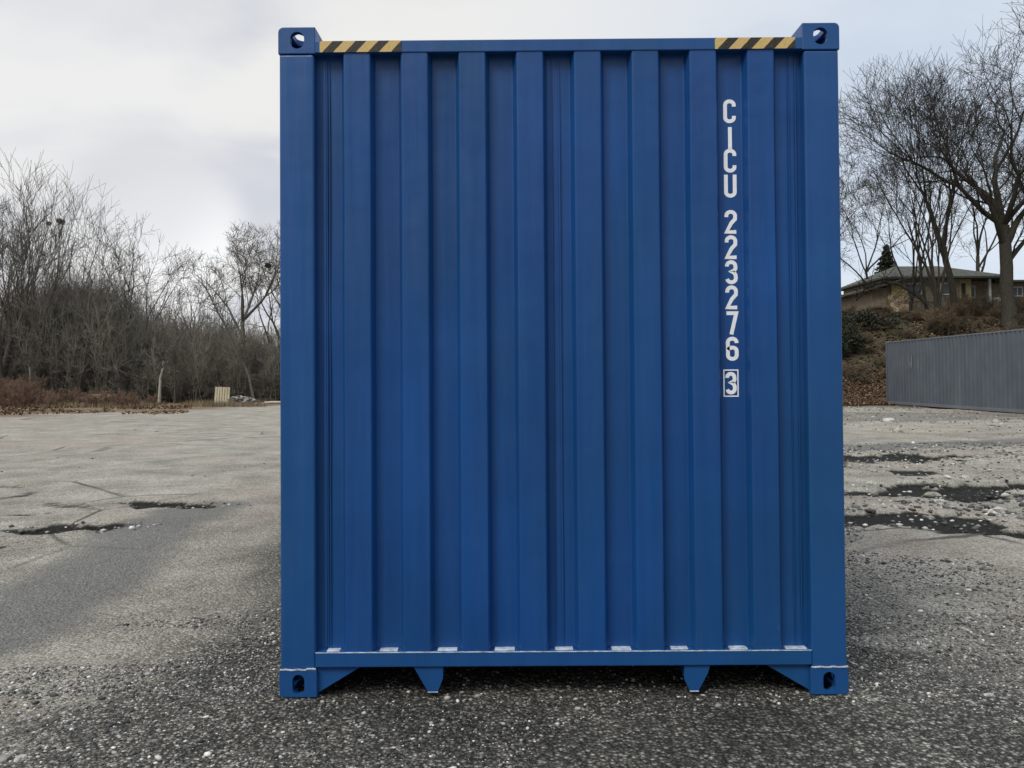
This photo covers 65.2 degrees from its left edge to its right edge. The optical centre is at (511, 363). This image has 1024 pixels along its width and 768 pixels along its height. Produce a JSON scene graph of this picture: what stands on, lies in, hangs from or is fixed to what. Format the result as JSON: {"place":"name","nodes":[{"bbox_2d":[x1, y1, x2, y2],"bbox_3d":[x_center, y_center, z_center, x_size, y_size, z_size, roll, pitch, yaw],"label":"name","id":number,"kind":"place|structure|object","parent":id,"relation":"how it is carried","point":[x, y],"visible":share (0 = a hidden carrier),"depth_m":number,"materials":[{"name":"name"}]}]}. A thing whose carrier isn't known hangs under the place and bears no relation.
{"place":"outdoors","nodes":[
{"label":"outdoors","id":0,"kind":"place"},
{"bbox_2d":[0,311,1023,767],"bbox_3d":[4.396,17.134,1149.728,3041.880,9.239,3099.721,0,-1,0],"label":"ground","id":1,"kind":"structure","parent":0,"point":[78,597],"depth_m":4.29,"materials":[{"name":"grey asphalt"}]},
{"bbox_2d":[0,754,10,762],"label":"stone","id":2,"kind":"object","parent":1,"relation":"on","point":[5,758],"visible":1,"depth_m":2.87,"materials":[{"name":"white stone"}]},
{"bbox_2d":[13,754,26,762],"bbox_3d":[-1.767,1.421,2.876,0.038,0.022,0.046,0,-1,-7],"label":"stone","id":3,"kind":"object","parent":1,"relation":"on","point":[20,758],"visible":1,"depth_m":2.87,"materials":[{"name":"white stone"}]},
{"bbox_2d":[25,357,34,380],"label":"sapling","id":4,"kind":"object","parent":1,"relation":"on","point":[31,377],"visible":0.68,"depth_m":45.05,"materials":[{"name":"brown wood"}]},
{"bbox_2d":[0,148,105,393],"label":"bare tree","id":5,"kind":"object","parent":1,"relation":"on","point":[4,359],"visible":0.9,"depth_m":47.41,"materials":[{"name":"brown plant"}]},
{"bbox_2d":[0,371,157,406],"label":"reddish brush","id":6,"kind":"object","parent":1,"relation":"on","point":[12,393],"visible":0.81,"depth_m":42.28,"materials":[{"name":"brown plant"}]},
{"bbox_2d":[18,217,152,312],"bbox_3d":[-28.837,-3.703,53.862,8.547,12.935,13.861,0,-1,-32],"label":"bare tree","id":7,"kind":"object","parent":1,"relation":"on","point":[111,279],"visible":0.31,"depth_m":51.93,"materials":[{"name":"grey plant"}]},
{"bbox_2d":[72,394,112,403],"bbox_3d":[-22.311,2.288,44.119,4.706,1.296,2.757,-1,-1,18],"label":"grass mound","id":8,"kind":"object","parent":1,"relation":"on","point":[96,398],"depth_m":43.52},
{"bbox_2d":[0,183,186,341],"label":"bare tree","id":9,"kind":"object","parent":1,"relation":"on","point":[2,291],"visible":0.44,"depth_m":50.78,"materials":[{"name":"brown plant"}]},
{"bbox_2d":[37,251,163,308],"bbox_3d":[-31.955,-2.971,59.861,7.030,11.716,9.422,-1,-1,20],"label":"bare tree","id":10,"kind":"object","parent":1,"relation":"on","point":[104,275],"visible":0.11,"depth_m":60.96,"materials":[{"name":"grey plant"}]},
{"bbox_2d":[73,212,158,315],"bbox_3d":[-26.976,-3.829,53.384,5.181,13.153,5.730,-1,-1,19],"label":"bare tree","id":11,"kind":"object","parent":1,"relation":"on","point":[120,259],"visible":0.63,"depth_m":53.74,"materials":[{"name":"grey plant"}]},
{"bbox_2d":[47,226,200,338],"bbox_3d":[-24.961,-3.091,51.896,8.629,11.664,11.091,-1,-1,18],"label":"bare tree","id":12,"kind":"object","parent":1,"relation":"on","point":[145,291],"visible":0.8,"depth_m":53.12,"materials":[{"name":"brown plant"}]},
{"bbox_2d":[3,397,272,407],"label":"dead grass","id":13,"kind":"structure","parent":1,"relation":"on","point":[203,403],"depth_m":40.87,"materials":[{"name":"brown plant"}]},
{"bbox_2d":[0,209,279,402],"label":"thicket","id":14,"kind":"object","parent":1,"relation":"on","point":[85,345],"visible":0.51,"depth_m":48.14,"materials":[{"name":"brown plant"}]},
{"bbox_2d":[3,269,276,341],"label":"woods","id":15,"kind":"object","parent":1,"relation":"on","point":[151,307],"depth_m":75.29,"materials":[{"name":"plant"}]},
{"bbox_2d":[117,268,191,329],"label":"bare tree","id":16,"kind":"object","parent":1,"relation":"on","point":[168,298],"visible":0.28,"depth_m":62.39,"materials":[{"name":"brown plant"}]},
{"bbox_2d":[142,352,179,403],"bbox_3d":[-20.308,0.834,46.171,2.150,3.160,1.352,-1,-1,25],"label":"tree snag","id":17,"kind":"object","parent":1,"relation":"on","point":[160,381],"visible":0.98,"depth_m":46.02,"materials":[{"name":"grey wood"}]},
{"bbox_2d":[151,318,195,402],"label":"sapling","id":18,"kind":"object","parent":1,"relation":"on","point":[175,357],"visible":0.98,"depth_m":47.04,"materials":[{"name":"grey plant"}]},
{"bbox_2d":[168,261,234,341],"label":"bare tree","id":19,"kind":"object","parent":1,"relation":"on","point":[200,305],"visible":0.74,"depth_m":55.44,"materials":[{"name":"brown plant"}]},
{"bbox_2d":[181,265,255,398],"bbox_3d":[-16.625,-1.619,46.361,4.094,8.067,3.873,0,-1,0],"label":"leaning tree","id":20,"kind":"object","parent":1,"relation":"on","point":[239,353],"visible":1,"depth_m":46.01,"materials":[{"name":"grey plant"}]},
{"bbox_2d":[178,280,259,338],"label":"bare tree","id":21,"kind":"object","parent":1,"relation":"on","point":[217,307],"visible":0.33,"depth_m":60.20,"materials":[{"name":"brown plant"}]},
{"bbox_2d":[214,387,229,402],"bbox_3d":[-15.643,1.777,43.177,0.770,1.020,0.110,2,-13,-12],"label":"wooden pallet","id":22,"kind":"object","parent":1,"relation":"on","point":[222,396],"visible":0.64,"depth_m":43.16,"materials":[{"name":"brown wood"}]},
{"bbox_2d":[179,220,279,359],"bbox_3d":[-16.482,-3.412,51.629,8.691,12.112,9.893,0,-1,0],"label":"bare tree","id":23,"kind":"object","parent":1,"relation":"on","point":[238,261],"visible":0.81,"depth_m":50.11,"materials":[{"name":"brown plant"}]},
{"bbox_2d":[227,395,262,404],"bbox_3d":[-14.823,2.224,43.519,2.621,1.003,1.869,0,-1,-19],"label":"rubble mound","id":24,"kind":"object","parent":1,"relation":"on","point":[239,398],"visible":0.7,"depth_m":43.15,"materials":[{"name":"grey stone"}]},
{"bbox_2d":[230,224,279,360],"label":"bare tree","id":25,"kind":"object","parent":1,"relation":"on","point":[276,299],"visible":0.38,"depth_m":51.87,"materials":[{"name":"brown plant"}]},
{"bbox_2d":[265,401,279,403],"bbox_3d":[-12.515,2.095,43.062,1.558,0.163,0.168,0,-1,-6],"label":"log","id":26,"kind":"object","parent":1,"relation":"on","point":[273,402],"visible":0.49,"depth_m":42.97,"materials":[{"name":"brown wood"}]},
{"bbox_2d":[0,260,1022,415],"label":"fallen leaves","id":27,"kind":"object","parent":1,"relation":"on","point":[858,394],"depth_m":40.27,"materials":[{"name":"brown plant"}]},
{"bbox_2d":[278,23,848,697],"bbox_3d":[0.234,0.084,9.545,2.438,2.896,12.202,0,-1,0],"label":"shipping container","id":28,"kind":"object","parent":1,"relation":"on","point":[560,353],"visible":1,"depth_m":3.48,"materials":[{"name":"blue metal"}]},
{"bbox_2d":[842,315,863,357],"bbox_3d":[19.335,-1.542,46.264,2.217,2.620,1.633,0,-1,-21],"label":"evergreen bush","id":29,"kind":"object","parent":1,"relation":"on","point":[850,336],"visible":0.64,"depth_m":45.91,"materials":[{"name":"green plant"}]},
{"bbox_2d":[839,142,888,267],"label":"bare tree","id":30,"kind":"object","parent":1,"relation":"on","point":[853,192],"visible":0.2,"depth_m":50.10,"materials":[{"name":"brown plant"}]},
{"bbox_2d":[841,308,900,330],"bbox_3d":[21.622,-2.710,49.573,4.043,1.594,3.207,0,-1,0],"label":"evergreen bush","id":31,"kind":"object","parent":1,"relation":"on","point":[859,316],"visible":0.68,"depth_m":48.71,"materials":[{"name":"green plant"}]},
{"bbox_2d":[866,481,876,484],"bbox_3d":[4.462,1.491,9.936,0.126,0.073,0.109,-1,-1,24],"label":"stone","id":32,"kind":"object","parent":1,"relation":"on","point":[870,483],"visible":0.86,"depth_m":9.90,"materials":[{"name":"white stone"}]},
{"bbox_2d":[874,244,896,273],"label":"conifer tree","id":33,"kind":"object","parent":1,"relation":"on","point":[885,262],"visible":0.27,"depth_m":72.72,"materials":[{"name":"green plant"}]},
{"bbox_2d":[883,418,894,421],"bbox_3d":[10.850,1.659,23.067,0.304,0.189,0.337,-1,-1,16],"label":"stone","id":34,"kind":"object","parent":1,"relation":"on","point":[888,420],"visible":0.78,"depth_m":22.95,"materials":[{"name":"white stone"}]},
{"bbox_2d":[893,429,902,432],"bbox_3d":[9.139,1.620,18.936,0.221,0.152,0.257,0,-1,1],"label":"stone","id":35,"kind":"object","parent":1,"relation":"on","point":[897,431],"visible":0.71,"depth_m":18.85,"materials":[{"name":"white stone"}]},
{"bbox_2d":[839,134,966,280],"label":"bare tree","id":36,"kind":"object","parent":1,"relation":"on","point":[867,268],"visible":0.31,"depth_m":65.87,"materials":[{"name":"brown plant"}]},
{"bbox_2d":[839,47,1006,312],"bbox_3d":[26.935,-11.684,53.959,12.253,17.332,13.055,-1,-1,15],"label":"bare tree","id":37,"kind":"object","parent":1,"relation":"on","point":[919,259],"visible":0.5,"depth_m":54.28,"materials":[{"name":"brown plant"}]},
{"bbox_2d":[839,60,1007,312],"bbox_3d":[29.021,-12.198,58.236,12.686,17.644,11.749,0,-1,0],"label":"bare tree","id":38,"kind":"object","parent":1,"relation":"on","point":[914,272],"visible":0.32,"depth_m":57.83,"materials":[{"name":"brown plant"}]},
{"bbox_2d":[838,1,1023,328],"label":"bare tree","id":39,"kind":"object","parent":1,"relation":"on","point":[998,217],"visible":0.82,"depth_m":50.03,"materials":[{"name":"brown plant"}]},
{"bbox_2d":[838,21,1023,311],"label":"bare tree","id":40,"kind":"object","parent":1,"relation":"on","point":[937,294],"visible":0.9,"depth_m":50.81,"materials":[{"name":"brown plant"}]},
{"bbox_2d":[839,21,1023,309],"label":"bare tree","id":41,"kind":"object","parent":1,"relation":"on","point":[951,286],"visible":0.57,"depth_m":52.69,"materials":[{"name":"brown plant"}]},
{"bbox_2d":[841,290,1023,382],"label":"hillside brush","id":42,"kind":"object","parent":1,"relation":"on","point":[948,317],"visible":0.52,"depth_m":49.52,"materials":[{"name":"brown plant"}]},
{"bbox_2d":[841,266,1023,311],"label":"house","id":43,"kind":"structure","parent":1,"relation":"on","point":[974,283],"depth_m":62.01,"materials":[{"name":"beige brick"}]},
{"bbox_2d":[903,283,921,294],"bbox_3d":[31.038,-5.787,61.962,1.500,0.900,0.059,0,-1,0],"label":"window","id":44,"kind":"structure","parent":43,"relation":"in","point":[909,284],"depth_m":61.96,"materials":[{"name":"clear glass"}]},
{"bbox_2d":[940,283,948,294],"bbox_3d":[33.613,-5.780,61.952,0.950,0.950,0.059,0,-1,0],"label":"window","id":45,"kind":"structure","parent":43,"relation":"in","point":[945,289],"depth_m":61.96,"materials":[{"name":"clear glass"}]},
{"bbox_2d":[961,283,965,297],"bbox_3d":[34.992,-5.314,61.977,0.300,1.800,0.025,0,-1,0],"label":"door","id":46,"kind":"structure","parent":43,"relation":"in","point":[963,285],"depth_m":61.97,"materials":[{"name":"brown wood"}]},
{"bbox_2d":[971,285,975,297],"bbox_3d":[36.495,-5.697,63.540,0.600,1.000,0.059,0,-1,0],"label":"window","id":47,"kind":"structure","parent":43,"relation":"in","point":[973,293],"depth_m":63.53,"materials":[{"name":"grey glass"}]},
{"bbox_2d":[1013,286,1022,296],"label":"window","id":48,"kind":"structure","parent":43,"relation":"in","point":[1019,289],"depth_m":63.56,"materials":[{"name":"grey glass"}]},
{"bbox_2d":[842,312,1022,381],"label":"ground ivy","id":49,"kind":"object","parent":1,"relation":"on","point":[896,327],"visible":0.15,"depth_m":48.43,"materials":[{"name":"plant"}]},
{"bbox_2d":[934,499,946,502],"bbox_3d":[4.547,1.474,8.510,0.122,0.068,0.102,-1,-1,10],"label":"stone","id":50,"kind":"object","parent":1,"relation":"on","point":[940,501],"visible":0.84,"depth_m":8.48,"materials":[{"name":"white stone"}]},
{"bbox_2d":[942,475,952,478],"bbox_3d":[5.675,1.490,10.419,0.147,0.083,0.118,-1,-1,38],"label":"stone","id":51,"kind":"object","parent":1,"relation":"on","point":[946,477],"visible":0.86,"depth_m":10.39,"materials":[{"name":"white stone"}]},
{"bbox_2d":[885,329,1023,412],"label":"shipping container","id":52,"kind":"object","parent":1,"relation":"on","point":[984,371],"visible":0.95,"depth_m":30.92,"materials":[{"name":"grey metal"}]},
{"bbox_2d":[913,91,1023,271],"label":"bare tree","id":53,"kind":"object","parent":1,"relation":"on","point":[977,249],"visible":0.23,"depth_m":72.44,"materials":[{"name":"brown plant"}]},
{"bbox_2d":[915,70,1023,209],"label":"bare tree","id":54,"kind":"object","parent":1,"relation":"on","point":[1017,150],"visible":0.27,"depth_m":56.66,"materials":[{"name":"brown plant"}]},
{"bbox_2d":[983,693,993,696],"bbox_3d":[2.033,1.412,3.406,0.055,0.014,0.028,0,-1,-22],"label":"stone","id":55,"kind":"object","parent":1,"relation":"on","point":[991,694],"visible":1,"depth_m":3.40,"materials":[{"name":"white stone"}]},
{"bbox_2d":[992,506,1007,512],"bbox_3d":[4.877,1.476,8.009,0.143,0.086,0.130,-1,-1,22],"label":"stone","id":56,"kind":"object","parent":1,"relation":"on","point":[999,509],"visible":0.66,"depth_m":7.97,"materials":[{"name":"white stone"}]},
{"bbox_2d":[0,0,1023,343],"label":"sky","id":57,"kind":"structure","parent":0,"point":[173,105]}
]}

